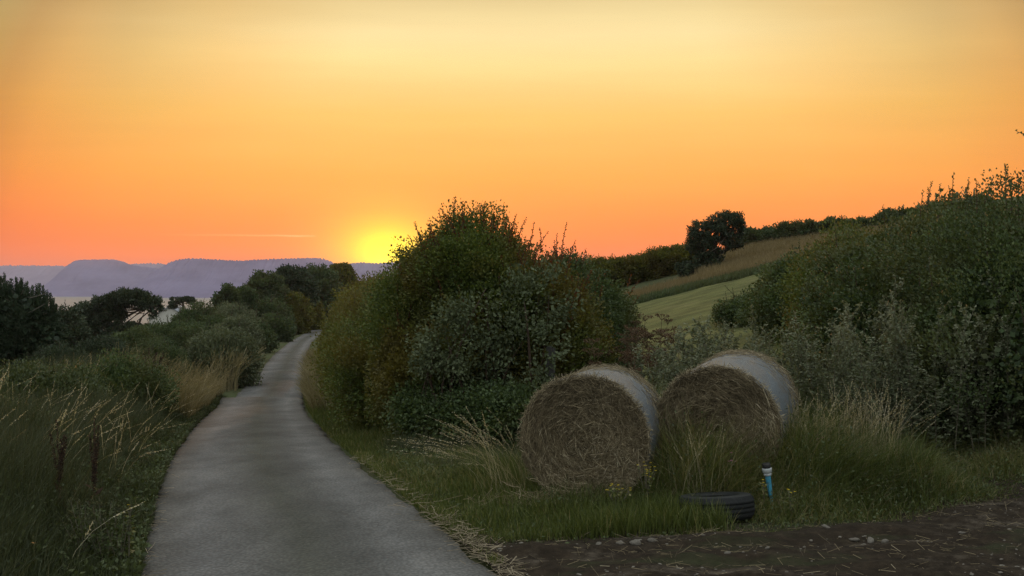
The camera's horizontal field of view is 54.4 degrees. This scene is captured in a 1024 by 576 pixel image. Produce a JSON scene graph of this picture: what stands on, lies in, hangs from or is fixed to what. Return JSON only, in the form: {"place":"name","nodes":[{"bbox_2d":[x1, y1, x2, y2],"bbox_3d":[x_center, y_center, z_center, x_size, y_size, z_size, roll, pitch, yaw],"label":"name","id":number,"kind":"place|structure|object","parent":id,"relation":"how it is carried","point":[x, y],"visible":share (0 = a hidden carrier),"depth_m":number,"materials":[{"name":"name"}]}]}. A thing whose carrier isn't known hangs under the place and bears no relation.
{"place":"outdoors","nodes":[
{"label":"outdoors","id":0,"kind":"place"},
{"bbox_2d":[0,263,166,292],"bbox_3d":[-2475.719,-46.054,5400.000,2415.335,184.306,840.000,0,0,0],"label":"hills","id":1,"kind":"structure","parent":0,"point":[34,275],"depth_m":5319.06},
{"bbox_2d":[0,359,193,568],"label":"seeding grass","id":2,"kind":"structure","parent":0,"point":[58,420],"depth_m":12.59,"materials":[{"name":"plant"}]},
{"bbox_2d":[41,259,158,296],"bbox_3d":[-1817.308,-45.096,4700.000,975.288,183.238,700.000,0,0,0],"label":"hills","id":3,"kind":"structure","parent":0,"point":[83,278],"depth_m":4546.95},
{"bbox_2d":[41,297,212,339],"bbox_3d":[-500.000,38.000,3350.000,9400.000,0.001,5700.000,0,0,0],"label":"sea","id":4,"kind":"structure","parent":0,"point":[59,301],"depth_m":2608.67,"materials":[{"name":"grey liquid"}]},
{"bbox_2d":[156,368,229,418],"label":"dry verge grass","id":5,"kind":"structure","parent":0,"point":[199,402],"depth_m":23.11,"materials":[{"name":"plant"}]},
{"bbox_2d":[207,345,265,391],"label":"feathery grass","id":6,"kind":"structure","parent":0,"point":[240,358],"depth_m":40.05,"materials":[{"name":"plant"}]},
{"bbox_2d":[129,257,366,297],"bbox_3d":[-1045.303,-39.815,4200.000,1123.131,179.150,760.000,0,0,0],"label":"hills","id":7,"kind":"structure","parent":0,"point":[200,278],"depth_m":4089.04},
{"bbox_2d":[291,346,341,409],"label":"tan lane grass","id":8,"kind":"structure","parent":0,"point":[307,388],"depth_m":30.55,"materials":[{"name":"beige plant"}]},
{"bbox_2d":[142,329,496,575],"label":"road","id":9,"kind":"structure","parent":0,"point":[267,479],"depth_m":9.51,"materials":[{"name":"grey asphalt"}]},
{"bbox_2d":[132,455,531,575],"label":"straw litter","id":10,"kind":"object","parent":9,"relation":"on","point":[510,570],"visible":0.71,"depth_m":8.05,"materials":[{"name":"beige plant"}]},
{"bbox_2d":[349,262,396,278],"bbox_3d":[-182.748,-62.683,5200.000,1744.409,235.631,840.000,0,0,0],"label":"hills","id":11,"kind":"structure","parent":0,"point":[360,268],"depth_m":5127.92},
{"bbox_2d":[378,432,521,473],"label":"long grass","id":12,"kind":"structure","parent":0,"point":[404,444],"depth_m":13.46,"materials":[{"name":"green plant"}]},
{"bbox_2d":[383,406,528,492],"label":"grass clump","id":13,"kind":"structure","parent":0,"point":[475,448],"depth_m":10.24,"materials":[{"name":"green plant"}]},
{"bbox_2d":[0,0,1023,266],"label":"sky","id":14,"kind":"structure","parent":0,"point":[132,131],"materials":[{"name":"orange"}]},
{"bbox_2d":[303,396,741,568],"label":"lane grass","id":15,"kind":"structure","parent":0,"point":[614,515],"depth_m":9.15,"materials":[{"name":"green plant"}]},
{"bbox_2d":[151,196,1023,575],"bbox_3d":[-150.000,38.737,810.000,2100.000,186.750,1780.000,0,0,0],"label":"ground","id":16,"kind":"structure","parent":0,"point":[233,392],"depth_m":17.95,"materials":[{"name":"green plant"}]},
{"bbox_2d":[0,272,71,365],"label":"pine tree","id":17,"kind":"object","parent":16,"relation":"on","point":[28,323],"visible":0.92,"depth_m":39.43,"materials":[{"name":"green plant"}]},
{"bbox_2d":[5,339,93,367],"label":"bush","id":18,"kind":"object","parent":16,"relation":"on","point":[56,351],"visible":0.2,"depth_m":37.48,"materials":[{"name":"green plant"}]},
{"bbox_2d":[0,356,113,409],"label":"scrub bush","id":19,"kind":"object","parent":16,"relation":"on","point":[22,374],"visible":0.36,"depth_m":16.80,"materials":[{"name":"green plant"}]},
{"bbox_2d":[48,420,71,521],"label":"dock plant","id":20,"kind":"object","parent":16,"relation":"on","point":[61,454],"visible":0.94,"depth_m":8.18,"materials":[{"name":"plant"}]},
{"bbox_2d":[51,303,95,348],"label":"dark bush","id":21,"kind":"object","parent":16,"relation":"on","point":[79,330],"visible":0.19,"depth_m":83.31,"materials":[{"name":"green plant"}]},
{"bbox_2d":[60,497,92,558],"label":"thistle plant","id":22,"kind":"object","parent":16,"relation":"on","point":[81,535],"visible":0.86,"depth_m":7.29,"materials":[{"name":"green plant"}]},
{"bbox_2d":[85,415,103,509],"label":"dock plant","id":23,"kind":"object","parent":16,"relation":"on","point":[94,460],"visible":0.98,"depth_m":8.38,"materials":[{"name":"plant"}]},
{"bbox_2d":[66,331,136,358],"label":"bush","id":24,"kind":"object","parent":16,"relation":"on","point":[92,345],"visible":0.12,"depth_m":43.66,"materials":[{"name":"green plant"}]},
{"bbox_2d":[81,498,121,563],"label":"thistle plant","id":25,"kind":"object","parent":16,"relation":"on","point":[101,551],"visible":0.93,"depth_m":7.15,"materials":[{"name":"green plant"}]},
{"bbox_2d":[90,497,122,554],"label":"thistle plant","id":26,"kind":"object","parent":16,"relation":"on","point":[97,513],"visible":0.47,"depth_m":7.49,"materials":[{"name":"green plant"}]},
{"bbox_2d":[0,347,226,575],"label":"verge grass","id":27,"kind":"structure","parent":16,"relation":"on","point":[21,424],"depth_m":9.44,"materials":[{"name":"green plant"}]},
{"bbox_2d":[99,503,134,564],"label":"thistle plant","id":28,"kind":"object","parent":16,"relation":"on","point":[120,551],"visible":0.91,"depth_m":7.20,"materials":[{"name":"green plant"}]},
{"bbox_2d":[72,286,166,339],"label":"umbrella tree","id":29,"kind":"object","parent":16,"relation":"on","point":[101,313],"visible":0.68,"depth_m":104.11,"materials":[{"name":"green plant"}]},
{"bbox_2d":[62,347,182,416],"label":"scrub bush","id":30,"kind":"object","parent":16,"relation":"on","point":[128,374],"visible":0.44,"depth_m":19.66,"materials":[{"name":"green plant"}]},
{"bbox_2d":[28,339,240,418],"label":"tan grass","id":31,"kind":"structure","parent":16,"relation":"on","point":[192,376],"depth_m":25.33,"materials":[{"name":"plant"}]},
{"bbox_2d":[107,324,164,351],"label":"bush","id":32,"kind":"object","parent":16,"relation":"on","point":[142,332],"visible":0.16,"depth_m":51.35,"materials":[{"name":"green plant"}]},
{"bbox_2d":[121,335,195,375],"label":"bush","id":33,"kind":"object","parent":16,"relation":"on","point":[173,351],"visible":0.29,"depth_m":39.59,"materials":[{"name":"green plant"}]},
{"bbox_2d":[136,314,206,338],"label":"bush","id":34,"kind":"object","parent":16,"relation":"on","point":[164,329],"visible":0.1,"depth_m":59.15,"materials":[{"name":"green plant"}]},
{"bbox_2d":[166,296,195,309],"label":"cedar tree","id":35,"kind":"object","parent":16,"relation":"on","point":[173,304],"visible":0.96,"depth_m":164.40,"materials":[{"name":"green plant"}]},
{"bbox_2d":[162,323,212,350],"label":"bush","id":36,"kind":"object","parent":16,"relation":"on","point":[180,336],"visible":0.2,"depth_m":49.43,"materials":[{"name":"green plant"}]},
{"bbox_2d":[166,299,223,324],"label":"bush","id":37,"kind":"object","parent":16,"relation":"on","point":[199,312],"visible":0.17,"depth_m":83.09,"materials":[{"name":"green plant"}]},
{"bbox_2d":[177,324,266,389],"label":"round bush","id":38,"kind":"object","parent":16,"relation":"on","point":[204,345],"visible":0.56,"depth_m":41.16,"materials":[{"name":"green plant"}]},
{"bbox_2d":[209,282,242,308],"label":"tree","id":39,"kind":"object","parent":16,"relation":"on","point":[229,292],"visible":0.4,"depth_m":111.62,"materials":[{"name":"green plant"}]},
{"bbox_2d":[207,312,265,357],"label":"bush","id":40,"kind":"object","parent":16,"relation":"on","point":[242,322],"visible":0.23,"depth_m":65.62,"materials":[{"name":"green plant"}]},
{"bbox_2d":[211,300,264,320],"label":"bush","id":41,"kind":"object","parent":16,"relation":"on","point":[230,309],"visible":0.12,"depth_m":95.30,"materials":[{"name":"green plant"}]},
{"bbox_2d":[234,284,261,316],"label":"roadside tree","id":42,"kind":"object","parent":16,"relation":"on","point":[247,294],"visible":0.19,"depth_m":124.14,"materials":[{"name":"green plant"}]},
{"bbox_2d":[247,314,279,352],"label":"bush","id":43,"kind":"object","parent":16,"relation":"on","point":[271,340],"visible":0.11,"depth_m":81.46,"materials":[{"name":"green plant"}]},
{"bbox_2d":[242,269,291,303],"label":"roadside tree","id":44,"kind":"object","parent":16,"relation":"on","point":[264,283],"visible":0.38,"depth_m":138.54,"materials":[{"name":"green plant"}]},
{"bbox_2d":[257,292,296,336],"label":"bush","id":45,"kind":"object","parent":16,"relation":"on","point":[270,304],"visible":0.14,"depth_m":127.04,"materials":[{"name":"green plant"}]},
{"bbox_2d":[261,310,296,341],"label":"bush","id":46,"kind":"object","parent":16,"relation":"on","point":[282,327],"visible":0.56,"depth_m":110.73,"materials":[{"name":"green plant"}]},
{"bbox_2d":[275,263,322,306],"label":"roadside tree","id":47,"kind":"object","parent":16,"relation":"on","point":[300,279],"visible":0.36,"depth_m":148.55,"materials":[{"name":"green plant"}]},
{"bbox_2d":[281,289,317,334],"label":"bush","id":48,"kind":"object","parent":16,"relation":"on","point":[304,312],"visible":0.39,"depth_m":140.30,"materials":[{"name":"green plant"}]},
{"bbox_2d":[306,262,343,325],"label":"roadside tree","id":49,"kind":"object","parent":16,"relation":"on","point":[325,277],"visible":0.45,"depth_m":173.93,"materials":[{"name":"green plant"}]},
{"bbox_2d":[305,285,361,376],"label":"hedge bush","id":50,"kind":"object","parent":16,"relation":"on","point":[342,300],"visible":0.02,"depth_m":36.15,"materials":[{"name":"green plant"}]},
{"bbox_2d":[329,262,359,293],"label":"roadside tree","id":51,"kind":"object","parent":16,"relation":"on","point":[346,272],"visible":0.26,"depth_m":222.84,"materials":[{"name":"green plant"}]},
{"bbox_2d":[308,271,393,409],"bbox_3d":[-2.414,1.276,25.210,4.964,3.768,5.972,0,0,0],"label":"hedge bush","id":52,"kind":"object","parent":16,"relation":"on","point":[346,314],"visible":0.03,"depth_m":23.99,"materials":[{"name":"green plant"}]},
{"bbox_2d":[310,276,394,386],"bbox_3d":[-3.144,1.496,30.677,5.764,4.231,6.672,0,0,0],"label":"hedge bush","id":53,"kind":"object","parent":16,"relation":"on","point":[330,326],"visible":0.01,"depth_m":30.04,"materials":[{"name":"green plant"}]},
{"bbox_2d":[314,262,402,432],"bbox_3d":[-1.485,1.090,20.742,4.721,3.591,5.893,0,0,0],"label":"hedge bush","id":54,"kind":"object","parent":16,"relation":"on","point":[348,378],"visible":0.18,"depth_m":18.82,"materials":[{"name":"green plant"}]},
{"bbox_2d":[378,372,548,449],"bbox_3d":[-0.565,1.921,14.646,1.831,1.359,3.674,0,0,-42],"label":"bramble patch","id":55,"kind":"object","parent":16,"relation":"on","point":[503,405],"visible":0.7,"depth_m":14.15,"materials":[{"name":"green plant"}]},
{"bbox_2d":[358,196,621,437],"bbox_3d":[-0.414,0.590,16.578,4.343,4.261,3.888,0,0,0],"label":"hawthorn bush","id":56,"kind":"object","parent":16,"relation":"on","point":[464,252],"visible":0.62,"depth_m":15.81,"materials":[{"name":"green plant"}]},
{"bbox_2d":[403,257,584,434],"bbox_3d":[-0.248,1.048,14.780,2.682,3.061,1.897,0,0,0],"label":"sallow bush","id":57,"kind":"object","parent":16,"relation":"on","point":[454,357],"visible":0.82,"depth_m":14.66,"materials":[{"name":"green plant"}]},
{"bbox_2d":[425,476,673,513],"bbox_3d":[0.543,2.022,9.354,2.728,0.426,0.750,0,0,0],"label":"fallen straw","id":58,"kind":"object","parent":16,"relation":"on","point":[565,492],"visible":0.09,"depth_m":9.53,"materials":[{"name":"beige plant"}]},
{"bbox_2d":[515,363,661,493],"bbox_3d":[0.878,1.484,10.280,1.404,1.388,1.436,0,0,17],"label":"hay bale","id":59,"kind":"object","parent":16,"relation":"on","point":[594,422],"visible":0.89,"depth_m":9.68,"materials":[{"name":"plant"}]},
{"bbox_2d":[540,222,646,367],"bbox_3d":[1.199,0.727,17.704,2.657,3.729,3.468,0,0,0],"label":"blackthorn bush","id":60,"kind":"object","parent":16,"relation":"on","point":[620,308],"visible":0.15,"depth_m":17.51,"materials":[{"name":"green plant"}]},
{"bbox_2d":[585,243,693,288],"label":"scrub hedge","id":61,"kind":"object","parent":16,"relation":"on","point":[652,264],"visible":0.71,"depth_m":82.90,"materials":[{"name":"green plant"}]},
{"bbox_2d":[638,462,655,501],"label":"ragwort plant","id":62,"kind":"object","parent":16,"relation":"on","point":[646,489],"visible":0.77,"depth_m":9.34,"materials":[{"name":"green plant"}]},
{"bbox_2d":[675,321,701,370],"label":"mugwort plant","id":63,"kind":"object","parent":16,"relation":"on","point":[690,340],"visible":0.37,"depth_m":13.11,"materials":[{"name":"green plant"}]},
{"bbox_2d":[373,350,1023,544],"bbox_3d":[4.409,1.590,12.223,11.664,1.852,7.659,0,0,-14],"label":"bale grass","id":64,"kind":"structure","parent":16,"relation":"on","point":[828,469],"depth_m":9.62,"materials":[{"name":"green plant"}]},
{"bbox_2d":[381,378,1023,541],"bbox_3d":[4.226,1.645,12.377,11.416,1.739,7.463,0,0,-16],"label":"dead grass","id":65,"kind":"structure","parent":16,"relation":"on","point":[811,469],"depth_m":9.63,"materials":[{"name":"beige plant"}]},
{"bbox_2d":[691,315,719,365],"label":"mugwort plant","id":66,"kind":"object","parent":16,"relation":"on","point":[703,329],"visible":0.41,"depth_m":12.83,"materials":[{"name":"green plant"}]},
{"bbox_2d":[674,209,746,276],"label":"windswept tree","id":67,"kind":"object","parent":16,"relation":"on","point":[701,244],"visible":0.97,"depth_m":77.41,"materials":[{"name":"green plant"}]},
{"bbox_2d":[677,492,754,521],"bbox_3d":[1.856,1.988,9.063,0.691,0.218,0.691,-3,-8,0],"label":"old tyre","id":68,"kind":"object","parent":16,"relation":"on","point":[743,501],"visible":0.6,"depth_m":8.79,"materials":[{"name":"rubber"}]},
{"bbox_2d":[631,273,819,385],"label":"meadow","id":69,"kind":"structure","parent":16,"relation":"on","point":[681,309],"depth_m":38.78,"materials":[{"name":"green plant"}]},
{"bbox_2d":[656,347,801,477],"bbox_3d":[2.363,1.382,10.772,1.378,1.430,1.692,0,0,23],"label":"hay bale","id":70,"kind":"object","parent":16,"relation":"on","point":[740,384],"visible":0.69,"depth_m":10.09,"materials":[{"name":"plant"}]},
{"bbox_2d":[618,241,841,299],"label":"tall grass","id":71,"kind":"structure","parent":16,"relation":"on","point":[746,264],"depth_m":61.47,"materials":[{"name":"plant"}]},
{"bbox_2d":[709,284,761,328],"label":"hedge bush","id":72,"kind":"object","parent":16,"relation":"on","point":[721,312],"visible":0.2,"depth_m":28.61,"materials":[{"name":"green plant"}]},
{"bbox_2d":[626,245,846,303],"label":"rank grass","id":73,"kind":"structure","parent":16,"relation":"on","point":[697,284],"depth_m":56.61,"materials":[{"name":"green plant"}]},
{"bbox_2d":[732,240,824,341],"bbox_3d":[7.657,0.080,23.802,4.453,2.671,5.350,0,0,36],"label":"hedge bush","id":74,"kind":"object","parent":16,"relation":"on","point":[764,297],"visible":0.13,"depth_m":23.18,"materials":[{"name":"green plant"}]},
{"bbox_2d":[770,315,797,375],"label":"mugwort plant","id":75,"kind":"object","parent":16,"relation":"on","point":[786,341],"visible":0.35,"depth_m":12.48,"materials":[{"name":"green plant"}]},
{"bbox_2d":[787,310,809,397],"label":"mugwort plant","id":76,"kind":"object","parent":16,"relation":"on","point":[799,335],"visible":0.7,"depth_m":12.04,"materials":[{"name":"green plant"}]},
{"bbox_2d":[791,338,819,408],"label":"mugwort plant","id":77,"kind":"object","parent":16,"relation":"on","point":[805,355],"visible":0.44,"depth_m":11.89,"materials":[{"name":"green plant"}]},
{"bbox_2d":[670,378,949,493],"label":"tall seeding grass","id":78,"kind":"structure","parent":16,"relation":"on","point":[859,418],"depth_m":10.19,"materials":[{"name":"green plant"}]},
{"bbox_2d":[794,351,825,420],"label":"mugwort plant","id":79,"kind":"object","parent":16,"relation":"on","point":[811,384],"visible":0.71,"depth_m":11.47,"materials":[{"name":"green plant"}]},
{"bbox_2d":[803,338,827,423],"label":"mugwort plant","id":80,"kind":"object","parent":16,"relation":"on","point":[812,364],"visible":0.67,"depth_m":11.45,"materials":[{"name":"green plant"}]},
{"bbox_2d":[771,217,895,367],"bbox_3d":[7.524,0.116,19.491,5.174,3.027,6.291,0,0,0],"label":"hedge bush","id":81,"kind":"object","parent":16,"relation":"on","point":[793,282],"depth_m":18.98,"materials":[{"name":"green plant"}]},
{"bbox_2d":[821,325,851,429],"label":"mugwort plant","id":82,"kind":"object","parent":16,"relation":"on","point":[835,347],"visible":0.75,"depth_m":10.97,"materials":[{"name":"green plant"}]},
{"bbox_2d":[833,323,861,426],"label":"mugwort plant","id":83,"kind":"object","parent":16,"relation":"on","point":[846,353],"visible":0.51,"depth_m":11.59,"materials":[{"name":"green plant"}]},
{"bbox_2d":[690,204,1023,274],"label":"dry grass","id":84,"kind":"structure","parent":16,"relation":"on","point":[751,250],"depth_m":81.35,"materials":[{"name":"brown plant"}]},
{"bbox_2d":[836,334,881,435],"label":"mugwort plant","id":85,"kind":"object","parent":16,"relation":"on","point":[856,373],"visible":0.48,"depth_m":11.14,"materials":[{"name":"green plant"}]},
{"bbox_2d":[840,319,881,439],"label":"mugwort plant","id":86,"kind":"object","parent":16,"relation":"on","point":[855,348],"visible":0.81,"depth_m":10.84,"materials":[{"name":"green plant"}]},
{"bbox_2d":[735,192,997,244],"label":"hilltop hedge","id":87,"kind":"object","parent":16,"relation":"on","point":[781,229],"visible":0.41,"depth_m":90.21,"materials":[{"name":"green plant"}]},
{"bbox_2d":[855,331,897,436],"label":"mugwort plant","id":88,"kind":"object","parent":16,"relation":"on","point":[870,350],"visible":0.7,"depth_m":11.09,"materials":[{"name":"green plant"}]},
{"bbox_2d":[869,274,904,381],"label":"mugwort plant","id":89,"kind":"object","parent":16,"relation":"on","point":[894,290],"visible":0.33,"depth_m":12.58,"materials":[{"name":"green plant"}]},
{"bbox_2d":[873,370,906,437],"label":"mugwort plant","id":90,"kind":"object","parent":16,"relation":"on","point":[889,396],"visible":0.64,"depth_m":10.99,"materials":[{"name":"green plant"}]},
{"bbox_2d":[767,173,1023,391],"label":"hedge bush","id":91,"kind":"object","parent":16,"relation":"on","point":[838,280],"visible":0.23,"depth_m":14.83,"materials":[{"name":"green plant"}]},
{"bbox_2d":[884,289,908,441],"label":"mugwort plant","id":92,"kind":"object","parent":16,"relation":"on","point":[895,347],"visible":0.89,"depth_m":10.99,"materials":[{"name":"green plant"}]},
{"bbox_2d":[889,381,921,445],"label":"mugwort plant","id":93,"kind":"object","parent":16,"relation":"on","point":[913,392],"visible":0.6,"depth_m":10.84,"materials":[{"name":"green plant"}]},
{"bbox_2d":[888,324,926,444],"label":"mugwort plant","id":94,"kind":"object","parent":16,"relation":"on","point":[903,384],"visible":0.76,"depth_m":10.97,"materials":[{"name":"green plant"}]},
{"bbox_2d":[892,327,925,445],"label":"mugwort plant","id":95,"kind":"object","parent":16,"relation":"on","point":[904,341],"visible":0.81,"depth_m":10.92,"materials":[{"name":"green plant"}]},
{"bbox_2d":[915,367,955,453],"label":"mugwort plant","id":96,"kind":"object","parent":16,"relation":"on","point":[935,408],"visible":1,"depth_m":10.81,"materials":[{"name":"green plant"}]},
{"bbox_2d":[917,301,953,443],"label":"mugwort plant","id":97,"kind":"object","parent":16,"relation":"on","point":[934,366],"visible":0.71,"depth_m":11.29,"materials":[{"name":"green plant"}]},
{"bbox_2d":[863,163,1023,457],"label":"hedge bush","id":98,"kind":"object","parent":16,"relation":"on","point":[990,246],"visible":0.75,"depth_m":11.77,"materials":[{"name":"green plant"}]},
{"bbox_2d":[941,301,976,454],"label":"mugwort plant","id":99,"kind":"object","parent":16,"relation":"on","point":[965,361],"visible":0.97,"depth_m":10.84,"materials":[{"name":"green plant"}]},
{"bbox_2d":[939,351,981,450],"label":"mugwort plant","id":100,"kind":"object","parent":16,"relation":"on","point":[972,432],"visible":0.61,"depth_m":11.00,"materials":[{"name":"green plant"}]},
{"bbox_2d":[952,312,998,451],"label":"mugwort plant","id":101,"kind":"object","parent":16,"relation":"on","point":[972,372],"visible":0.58,"depth_m":11.09,"materials":[{"name":"green plant"}]},
{"bbox_2d":[968,315,1000,447],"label":"mugwort plant","id":102,"kind":"object","parent":16,"relation":"on","point":[982,369],"visible":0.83,"depth_m":11.00,"materials":[{"name":"green plant"}]},
{"bbox_2d":[965,339,1005,452],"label":"mugwort plant","id":103,"kind":"object","parent":16,"relation":"on","point":[983,429],"visible":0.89,"depth_m":10.91,"materials":[{"name":"green plant"}]},
{"bbox_2d":[978,269,1018,426],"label":"mugwort plant","id":104,"kind":"object","parent":16,"relation":"on","point":[988,290],"visible":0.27,"depth_m":11.38,"materials":[{"name":"green plant"}]},
{"bbox_2d":[992,301,1019,450],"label":"mugwort plant","id":105,"kind":"object","parent":16,"relation":"on","point":[1007,329],"visible":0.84,"depth_m":10.88,"materials":[{"name":"green plant"}]},
{"bbox_2d":[1000,323,1023,446],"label":"mugwort plant","id":106,"kind":"object","parent":16,"relation":"on","point":[1018,401],"visible":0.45,"depth_m":10.96,"materials":[{"name":"green plant"}]},
{"bbox_2d":[451,473,1023,575],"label":"track","id":107,"kind":"structure","parent":0,"point":[864,560],"depth_m":7.53,"materials":[{"name":"brown soil"}]},
{"bbox_2d":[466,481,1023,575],"bbox_3d":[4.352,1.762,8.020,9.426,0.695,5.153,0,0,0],"label":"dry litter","id":108,"kind":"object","parent":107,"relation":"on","point":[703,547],"visible":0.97,"depth_m":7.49,"materials":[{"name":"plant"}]},
{"bbox_2d":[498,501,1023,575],"bbox_3d":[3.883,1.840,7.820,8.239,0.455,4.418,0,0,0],"label":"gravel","id":109,"kind":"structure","parent":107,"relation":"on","point":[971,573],"depth_m":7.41,"materials":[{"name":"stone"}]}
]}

